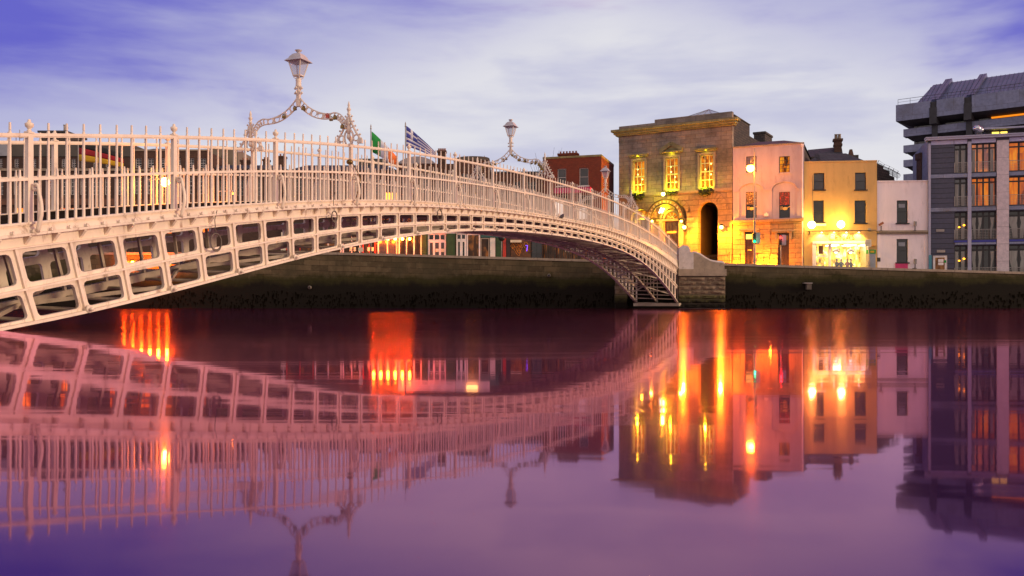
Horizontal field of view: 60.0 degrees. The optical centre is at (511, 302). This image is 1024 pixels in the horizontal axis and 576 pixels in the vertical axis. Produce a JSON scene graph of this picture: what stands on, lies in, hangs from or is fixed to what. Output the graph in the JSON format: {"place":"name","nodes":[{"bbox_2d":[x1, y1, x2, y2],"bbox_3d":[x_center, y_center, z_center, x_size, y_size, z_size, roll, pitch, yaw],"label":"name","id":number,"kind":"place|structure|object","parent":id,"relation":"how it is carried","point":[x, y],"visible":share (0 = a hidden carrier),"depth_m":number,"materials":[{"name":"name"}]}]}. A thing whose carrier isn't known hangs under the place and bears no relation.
{"place":"outdoors","nodes":[
{"label":"outdoors","id":0,"kind":"place"},
{"bbox_2d":[0,308,1023,575],"bbox_3d":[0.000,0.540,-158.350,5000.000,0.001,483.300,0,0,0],"label":"river","id":1,"kind":"structure","parent":0,"point":[510,440],"depth_m":3.42,"materials":[{"name":"liquid"}]},
{"bbox_2d":[0,119,678,330],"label":"footbridge","id":2,"kind":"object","parent":1,"relation":"in","point":[629,249],"visible":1,"depth_m":25.00,"materials":[{"name":"beige paint"}]},
{"bbox_2d":[148,178,169,186],"bbox_3d":[-10.174,-3.463,25.611,0.722,0.260,0.252,0,0,32],"label":"deck lamp","id":3,"kind":"object","parent":2,"relation":"attached to","point":[164,182],"visible":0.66,"depth_m":25.40,"materials":[{"name":"glass"}]},
{"bbox_2d":[210,210,221,251],"bbox_3d":[-7.483,-1.808,22.382,0.086,1.061,0.452,0,0,21],"label":"cable coil","id":4,"kind":"object","parent":2,"relation":"hanging from","point":[216,250],"visible":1,"depth_m":22.39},
{"bbox_2d":[237,49,362,152],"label":"lamp arch","id":5,"kind":"structure","parent":2,"relation":"attached to","point":[298,58],"depth_m":29.24,"materials":[{"name":"white metal"}]},
{"bbox_2d":[331,193,337,222],"bbox_3d":[-5.508,-2.945,27.448,0.086,0.962,0.352,0,0,21],"label":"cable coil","id":6,"kind":"object","parent":2,"relation":"hanging from","point":[335,221],"visible":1,"depth_m":27.45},
{"bbox_2d":[346,159,360,197],"bbox_3d":[-5.101,-3.979,28.682,0.203,1.234,0.740,0,0,22],"label":"tied cord","id":7,"kind":"object","parent":2,"relation":"hanging from","point":[349,161],"visible":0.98,"depth_m":28.43,"materials":[{"name":"beige fabric"}]},
{"bbox_2d":[437,196,442,220],"bbox_3d":[-2.812,-3.679,34.359,0.086,1.061,0.452,0,0,21],"label":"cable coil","id":8,"kind":"object","parent":2,"relation":"hanging from","point":[441,212],"visible":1,"depth_m":34.37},
{"bbox_2d":[469,119,553,182],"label":"lamp arch","id":9,"kind":"structure","parent":2,"relation":"attached to","point":[510,124],"depth_m":47.13,"materials":[{"name":"white metal"}]},
{"bbox_2d":[577,166,637,209],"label":"lamp arch","id":10,"kind":"structure","parent":2,"relation":"attached to","point":[607,170],"depth_m":64.77,"materials":[{"name":"beige metal"}]},
{"bbox_2d":[0,252,1023,307],"bbox_3d":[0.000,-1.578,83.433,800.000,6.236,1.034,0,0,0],"label":"quay wall","id":11,"kind":"structure","parent":1,"relation":"in","point":[335,274],"depth_m":83.00,"materials":[{"name":"stone"}]},
{"bbox_2d":[803,283,811,289],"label":"drain outlet","id":12,"kind":"object","parent":11,"relation":"attached to","point":[808,286],"visible":1,"depth_m":82.60,"materials":[{"name":"concrete"}]},
{"bbox_2d":[149,290,1023,307],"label":"weed","id":13,"kind":"object","parent":1,"relation":"in","point":[551,300],"visible":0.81,"depth_m":82.98,"materials":[{"name":"plant"}]},
{"bbox_2d":[673,245,726,307],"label":"stone pier","id":14,"kind":"structure","parent":1,"relation":"in","point":[701,280],"depth_m":80.35,"materials":[{"name":"stone"}]},
{"bbox_2d":[614,264,680,307],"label":"bridge abutment","id":15,"kind":"object","parent":14,"relation":"attached to","point":[620,298],"visible":0.38,"depth_m":82.18,"materials":[{"name":"stone"}]},
{"bbox_2d":[0,0,1023,229],"label":"sky","id":16,"kind":"structure","parent":0,"point":[569,74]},
{"bbox_3d":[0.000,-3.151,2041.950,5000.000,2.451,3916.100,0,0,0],"label":"ground","id":17,"kind":"structure","parent":0,"visible":0},
{"bbox_2d":[0,125,142,251],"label":"brick office","id":18,"kind":"structure","parent":17,"relation":"on","point":[17,157],"depth_m":100.00,"materials":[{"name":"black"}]},
{"bbox_2d":[15,159,18,166],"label":"window","id":19,"kind":"structure","parent":18,"relation":"in","point":[16,160],"depth_m":100.20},
{"bbox_2d":[63,179,64,194],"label":"window","id":20,"kind":"structure","parent":18,"relation":"in","point":[63,179],"depth_m":100.17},
{"bbox_2d":[71,179,73,194],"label":"window","id":21,"kind":"structure","parent":18,"relation":"in","point":[72,180],"depth_m":100.20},
{"bbox_2d":[72,159,75,166],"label":"window","id":22,"kind":"structure","parent":18,"relation":"in","point":[73,160],"depth_m":100.17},
{"bbox_2d":[81,178,85,194],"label":"window","id":23,"kind":"structure","parent":18,"relation":"in","point":[81,178],"depth_m":100.22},
{"bbox_2d":[94,178,98,194],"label":"window","id":24,"kind":"structure","parent":18,"relation":"in","point":[94,178],"depth_m":100.22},
{"bbox_2d":[105,178,110,194],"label":"window","id":25,"kind":"structure","parent":18,"relation":"in","point":[105,178],"depth_m":100.22,"materials":[{"name":"glass"}]},
{"bbox_2d":[118,178,120,194],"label":"window","id":26,"kind":"structure","parent":18,"relation":"in","point":[119,179],"depth_m":100.17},
{"bbox_2d":[133,149,224,251],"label":"brick terrace","id":27,"kind":"structure","parent":17,"relation":"on","point":[151,157],"depth_m":100.40,"materials":[{"name":"brown"}]},
{"bbox_2d":[135,178,141,193],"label":"window","id":28,"kind":"structure","parent":27,"relation":"in","point":[136,179],"depth_m":100.61,"materials":[{"name":"glass"}]},
{"bbox_2d":[136,158,141,167],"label":"window","id":29,"kind":"structure","parent":27,"relation":"in","point":[138,160],"depth_m":100.59,"materials":[{"name":"glass"}]},
{"bbox_2d":[148,178,149,193],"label":"window","id":30,"kind":"structure","parent":27,"relation":"in","point":[148,178],"depth_m":100.61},
{"bbox_2d":[148,158,153,167],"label":"window","id":31,"kind":"structure","parent":27,"relation":"in","point":[150,160],"depth_m":100.59,"materials":[{"name":"glass"}]},
{"bbox_2d":[162,158,164,167],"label":"window","id":32,"kind":"structure","parent":27,"relation":"in","point":[163,159],"depth_m":100.56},
{"bbox_2d":[190,178,191,193],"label":"window","id":33,"kind":"structure","parent":27,"relation":"in","point":[190,178],"depth_m":100.61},
{"bbox_2d":[190,158,193,167],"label":"window","id":34,"kind":"structure","parent":27,"relation":"in","point":[191,159],"depth_m":100.59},
{"bbox_2d":[200,158,205,167],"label":"window","id":35,"kind":"structure","parent":27,"relation":"in","point":[202,160],"depth_m":100.59,"materials":[{"name":"glass"}]},
{"bbox_2d":[201,178,204,193],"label":"window","id":36,"kind":"structure","parent":27,"relation":"in","point":[201,178],"depth_m":100.59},
{"bbox_2d":[209,146,250,164],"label":"beige block","id":37,"kind":"structure","parent":17,"relation":"on","point":[240,156],"depth_m":106.00,"materials":[{"name":"concrete"}]},
{"bbox_2d":[213,154,287,249],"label":"chimney house","id":38,"kind":"structure","parent":17,"relation":"on","point":[250,236],"depth_m":101.00,"materials":[{"name":"brick"}]},
{"bbox_2d":[220,180,225,195],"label":"window","id":39,"kind":"structure","parent":38,"relation":"in","point":[220,180],"depth_m":101.20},
{"bbox_2d":[237,180,243,195],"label":"window","id":40,"kind":"structure","parent":38,"relation":"in","point":[242,181],"depth_m":101.20,"materials":[{"name":"glass"}]},
{"bbox_2d":[258,180,259,195],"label":"window","id":41,"kind":"structure","parent":38,"relation":"in","point":[258,180],"depth_m":101.20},
{"bbox_2d":[456,156,490,256],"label":"building","id":42,"kind":"structure","parent":17,"relation":"on","point":[472,244],"depth_m":100.73,"materials":[{"name":"brown brick"}]},
{"bbox_2d":[456,234,465,239],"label":"transom window","id":43,"kind":"structure","parent":42,"relation":"in","point":[458,236],"depth_m":100.66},
{"bbox_2d":[456,240,465,255],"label":"glazed door","id":44,"kind":"structure","parent":42,"relation":"in","point":[460,244],"depth_m":100.66,"materials":[{"name":"wood"}]},
{"bbox_2d":[543,151,613,258],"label":"red brick house","id":45,"kind":"structure","parent":17,"relation":"on","point":[576,169],"depth_m":100.62,"materials":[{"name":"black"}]},
{"bbox_2d":[556,169,566,186],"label":"window","id":46,"kind":"structure","parent":45,"relation":"in","point":[561,172],"depth_m":101.08,"materials":[{"name":"glass"}]},
{"bbox_2d":[578,168,588,186],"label":"window","id":47,"kind":"structure","parent":45,"relation":"in","point":[583,171],"depth_m":100.32,"materials":[{"name":"glass"}]},
{"bbox_2d":[578,195,590,205],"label":"window","id":48,"kind":"structure","parent":45,"relation":"in","point":[589,200],"depth_m":100.20,"materials":[{"name":"black"}]},
{"bbox_2d":[611,109,772,262],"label":"stone hall","id":49,"kind":"structure","parent":17,"relation":"on","point":[687,158],"depth_m":99.47,"materials":[{"name":"beige stone"}]},
{"bbox_2d":[632,191,644,200],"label":"planter","id":50,"kind":"object","parent":49,"relation":"on","point":[635,195],"visible":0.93,"depth_m":101.29,"materials":[{"name":"green metal"}]},
{"bbox_2d":[631,158,646,192],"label":"window","id":51,"kind":"structure","parent":49,"relation":"in","point":[640,167],"depth_m":101.95,"materials":[{"name":"glass"}]},
{"bbox_2d":[640,211,649,238],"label":"arched window","id":52,"kind":"structure","parent":49,"relation":"in","point":[641,212],"depth_m":101.95,"materials":[{"name":"orange"}]},
{"bbox_2d":[663,155,679,190],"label":"window","id":53,"kind":"structure","parent":49,"relation":"in","point":[672,164],"depth_m":100.00,"materials":[{"name":"glass"}]},
{"bbox_2d":[665,221,677,248],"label":"entrance door","id":54,"kind":"structure","parent":49,"relation":"in","point":[671,227],"depth_m":100.44,"materials":[{"name":"black"}]},
{"bbox_2d":[665,190,678,194],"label":"planter","id":55,"kind":"object","parent":49,"relation":"on","point":[670,192],"visible":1,"depth_m":99.29,"materials":[{"name":"green metal"}]},
{"bbox_2d":[697,186,713,196],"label":"planter","id":56,"kind":"object","parent":49,"relation":"on","point":[705,190],"visible":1,"depth_m":97.30,"materials":[{"name":"green plant"}]},
{"bbox_2d":[697,152,714,188],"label":"window","id":57,"kind":"structure","parent":49,"relation":"in","point":[705,163],"depth_m":98.02,"materials":[{"name":"glass"}]},
{"bbox_2d":[732,140,810,264],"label":"pink house","id":58,"kind":"structure","parent":17,"relation":"on","point":[779,187],"depth_m":94.61,"materials":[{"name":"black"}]},
{"bbox_2d":[745,231,752,263],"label":"door","id":59,"kind":"structure","parent":58,"relation":"in","point":[748,235],"depth_m":95.68,"materials":[{"name":"wood"}]},
{"bbox_2d":[745,156,757,173],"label":"window","id":60,"kind":"structure","parent":58,"relation":"in","point":[747,158],"depth_m":95.49,"materials":[{"name":"black"}]},
{"bbox_2d":[746,192,756,217],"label":"window","id":61,"kind":"structure","parent":58,"relation":"in","point":[749,195],"depth_m":95.59,"materials":[{"name":"orange glass"}]},
{"bbox_2d":[778,233,788,264],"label":"door","id":62,"kind":"structure","parent":58,"relation":"in","point":[784,249],"depth_m":94.31,"materials":[{"name":"black"}]},
{"bbox_2d":[778,156,790,173],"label":"window","id":63,"kind":"structure","parent":58,"relation":"in","point":[784,162],"depth_m":94.20,"materials":[{"name":"glass"}]},
{"bbox_2d":[779,192,789,217],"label":"window","id":64,"kind":"structure","parent":58,"relation":"in","point":[784,197],"depth_m":94.26,"materials":[{"name":"red glass"}]},
{"bbox_2d":[804,149,876,267],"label":"yellow house","id":65,"kind":"structure","parent":17,"relation":"on","point":[840,186],"depth_m":93.05,"materials":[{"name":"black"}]},
{"bbox_2d":[808,220,815,228],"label":"floodlight","id":66,"kind":"object","parent":65,"relation":"attached to","point":[811,224],"visible":1,"depth_m":92.33,"materials":[{"name":"white"}]},
{"bbox_2d":[813,173,825,190],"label":"window","id":67,"kind":"structure","parent":65,"relation":"in","point":[818,177],"depth_m":93.37,"materials":[{"name":"glass"}]},
{"bbox_2d":[813,200,825,222],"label":"window","id":68,"kind":"structure","parent":65,"relation":"in","point":[818,206],"depth_m":93.39,"materials":[{"name":"glass"}]},
{"bbox_2d":[837,220,844,227],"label":"floodlight","id":69,"kind":"object","parent":65,"relation":"attached to","point":[840,223],"visible":1,"depth_m":91.96,"materials":[{"name":"white"}]},
{"bbox_2d":[853,200,867,223],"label":"window","id":70,"kind":"structure","parent":65,"relation":"in","point":[860,206],"depth_m":92.87,"materials":[{"name":"glass"}]},
{"bbox_2d":[854,173,867,190],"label":"window","id":71,"kind":"structure","parent":65,"relation":"in","point":[860,178],"depth_m":92.87,"materials":[{"name":"glass"}]},
{"bbox_2d":[877,160,900,180],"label":"yard wall","id":72,"kind":"structure","parent":17,"relation":"on","point":[883,174],"depth_m":98.23,"materials":[{"name":"black metal"}]},
{"bbox_2d":[896,72,1023,179],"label":"office block","id":73,"kind":"structure","parent":17,"relation":"on","point":[948,107],"depth_m":120.75,"materials":[{"name":"metal"}]},
{"bbox_2d":[913,125,1023,271],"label":"apartment block","id":74,"kind":"structure","parent":17,"relation":"on","point":[976,201],"depth_m":90.88,"materials":[{"name":"grey concrete"}]},
{"bbox_2d":[933,255,946,269],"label":"entrance door","id":75,"kind":"structure","parent":74,"relation":"in","point":[939,261],"depth_m":91.77,"materials":[{"name":"white"}]},
{"bbox_2d":[954,144,966,172],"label":"window","id":76,"kind":"structure","parent":74,"relation":"in","point":[960,151],"depth_m":91.41,"materials":[{"name":"glass"}]},
{"bbox_2d":[954,178,966,206],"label":"window","id":77,"kind":"structure","parent":74,"relation":"in","point":[960,185],"depth_m":91.41,"materials":[{"name":"glass"}]},
{"bbox_2d":[954,212,966,239],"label":"window","id":78,"kind":"structure","parent":74,"relation":"in","point":[960,218],"depth_m":91.41,"materials":[{"name":"black"}]},
{"bbox_2d":[954,246,966,269],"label":"window","id":79,"kind":"structure","parent":74,"relation":"in","point":[960,252],"depth_m":91.41,"materials":[{"name":"black"}]},
{"bbox_2d":[972,143,994,172],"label":"window","id":80,"kind":"structure","parent":74,"relation":"in","point":[980,152],"depth_m":90.81,"materials":[{"name":"orange"}]},
{"bbox_2d":[972,177,994,205],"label":"window","id":81,"kind":"structure","parent":74,"relation":"in","point":[980,186],"depth_m":90.81,"materials":[{"name":"orange"}]},
{"bbox_2d":[972,211,994,239],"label":"window","id":82,"kind":"structure","parent":74,"relation":"in","point":[980,220],"depth_m":90.81,"materials":[{"name":"glass"}]},
{"bbox_2d":[972,245,994,270],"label":"window","id":83,"kind":"structure","parent":74,"relation":"in","point":[983,256],"depth_m":90.81,"materials":[{"name":"glass"}]},
{"bbox_2d":[1009,142,1023,170],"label":"window","id":84,"kind":"structure","parent":74,"relation":"in","point":[1016,149],"depth_m":89.97,"materials":[{"name":"orange"}]},
{"bbox_2d":[1009,176,1023,204],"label":"window","id":85,"kind":"structure","parent":74,"relation":"in","point":[1016,184],"depth_m":89.97,"materials":[{"name":"orange"}]},
{"bbox_2d":[1009,211,1023,238],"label":"window","id":86,"kind":"structure","parent":74,"relation":"in","point":[1016,218],"depth_m":89.95,"materials":[{"name":"glass"}]},
{"bbox_2d":[1009,245,1023,271],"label":"window","id":87,"kind":"structure","parent":74,"relation":"in","point":[1016,252],"depth_m":89.93,"materials":[{"name":"glass"}]},
{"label":"far kerb","id":88,"kind":"structure","parent":17,"relation":"on","visible":0},
{"bbox_2d":[747,148,755,263],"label":"street lamp","id":89,"kind":"object","parent":88,"relation":"on","point":[750,167],"visible":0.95,"depth_m":91.12,"materials":[{"name":"grey metal"}]},
{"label":"far pavement","id":90,"kind":"structure","parent":0,"visible":0},
{"bbox_2d":[286,159,397,253],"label":"long roofed terrace","id":91,"kind":"structure","parent":90,"relation":"on","point":[389,246],"depth_m":101.00,"materials":[{"name":"brick"}]},
{"bbox_2d":[296,179,301,193],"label":"window","id":92,"kind":"structure","parent":91,"relation":"in","point":[296,179],"depth_m":101.20,"materials":[{"name":"glass"}]},
{"bbox_2d":[374,179,380,193],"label":"window","id":93,"kind":"structure","parent":91,"relation":"in","point":[374,179],"depth_m":101.20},
{"bbox_2d":[398,148,455,255],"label":"building","id":94,"kind":"structure","parent":90,"relation":"on","point":[437,244],"depth_m":100.53,"materials":[{"name":"brick"}]},
{"bbox_2d":[423,175,427,191],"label":"window","id":95,"kind":"structure","parent":94,"relation":"in","point":[423,175],"depth_m":100.81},
{"bbox_2d":[428,234,445,240],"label":"transom window","id":96,"kind":"structure","parent":94,"relation":"in","point":[431,237],"depth_m":100.47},
{"bbox_2d":[428,241,445,254],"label":"glazed door","id":97,"kind":"structure","parent":94,"relation":"in","point":[434,247],"depth_m":100.47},
{"bbox_2d":[439,175,446,191],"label":"window","id":98,"kind":"structure","parent":94,"relation":"in","point":[439,175],"depth_m":100.81,"materials":[{"name":"glass"}]},
{"bbox_2d":[481,169,542,257],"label":"dark brick row","id":99,"kind":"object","parent":90,"relation":"on","point":[511,247],"visible":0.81,"depth_m":100.95,"materials":[{"name":"brick"}]},
{"bbox_2d":[498,181,505,196],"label":"window","id":100,"kind":"structure","parent":99,"relation":"in","point":[498,181],"depth_m":101.20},
{"bbox_2d":[513,181,519,196],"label":"window","id":101,"kind":"structure","parent":99,"relation":"in","point":[513,181],"depth_m":101.20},
{"bbox_2d":[528,181,535,196],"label":"window","id":102,"kind":"structure","parent":99,"relation":"in","point":[530,183],"depth_m":101.20,"materials":[{"name":"glass"}]},
{"bbox_2d":[705,252,729,262],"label":"iron railing","id":103,"kind":"object","parent":90,"relation":"on","point":[724,255],"visible":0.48,"depth_m":95.50,"materials":[{"name":"yellow metal"}]},
{"bbox_2d":[731,254,740,263],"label":"iron railing","id":104,"kind":"object","parent":90,"relation":"on","point":[738,257],"visible":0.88,"depth_m":94.72,"materials":[{"name":"yellow metal"}]},
{"bbox_2d":[808,134,858,159],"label":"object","id":105,"kind":"structure","parent":90,"relation":"on","point":[837,144],"depth_m":104.64,"materials":[{"name":"brick"}]},
{"bbox_2d":[866,250,875,267],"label":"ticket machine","id":106,"kind":"object","parent":90,"relation":"on","point":[872,253],"visible":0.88,"depth_m":91.10,"materials":[{"name":"metal"}]},
{"bbox_2d":[877,180,927,268],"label":"white house","id":107,"kind":"structure","parent":90,"relation":"on","point":[902,206],"depth_m":92.42,"materials":[{"name":"paint"}]},
{"bbox_2d":[895,239,909,263],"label":"window","id":108,"kind":"structure","parent":107,"relation":"in","point":[902,244],"depth_m":92.60,"materials":[{"name":"glass"}]},
{"bbox_2d":[896,201,909,223],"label":"window","id":109,"kind":"structure","parent":107,"relation":"in","point":[901,205],"depth_m":92.60,"materials":[{"name":"glass"}]},
{"bbox_2d":[915,152,921,179],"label":"brown chimney stack","id":110,"kind":"object","parent":107,"relation":"on","point":[918,158],"visible":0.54,"depth_m":96.29,"materials":[{"name":"brick"}]},
{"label":"road","id":111,"kind":"structure","parent":0,"visible":0},
{"bbox_2d":[77,138,123,207],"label":"flag","id":112,"kind":"object","parent":111,"relation":"on","point":[89,153],"visible":0.65,"depth_m":87.00,"materials":[{"name":"multicoloured fabric"}]},
{"bbox_2d":[370,125,396,252],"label":"flag","id":113,"kind":"object","parent":111,"relation":"on","point":[375,139],"visible":0.66,"depth_m":86.98,"materials":[{"name":"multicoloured fabric"}]},
{"bbox_2d":[405,122,434,253],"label":"flag","id":114,"kind":"object","parent":111,"relation":"on","point":[413,139],"visible":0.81,"depth_m":87.00,"materials":[{"name":"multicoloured fabric"}]},
{"bbox_2d":[498,237,504,256],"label":"round road sign","id":115,"kind":"object","parent":111,"relation":"on","point":[501,239],"visible":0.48,"depth_m":86.91,"materials":[{"name":"grey metal"}]},
{"bbox_2d":[752,232,759,263],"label":"traffic signal","id":116,"kind":"object","parent":111,"relation":"on","point":[755,237],"visible":0.99,"depth_m":90.30,"materials":[{"name":"grey metal"}]},
{"bbox_2d":[778,235,785,264],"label":"traffic signal","id":117,"kind":"object","parent":111,"relation":"on","point":[781,240],"visible":0.99,"depth_m":90.30,"materials":[{"name":"grey metal"}]},
{"bbox_2d":[865,240,870,265],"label":"parking sign","id":118,"kind":"object","parent":111,"relation":"on","point":[868,243],"visible":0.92,"depth_m":90.94,"materials":[{"name":"grey metal"}]}
]}

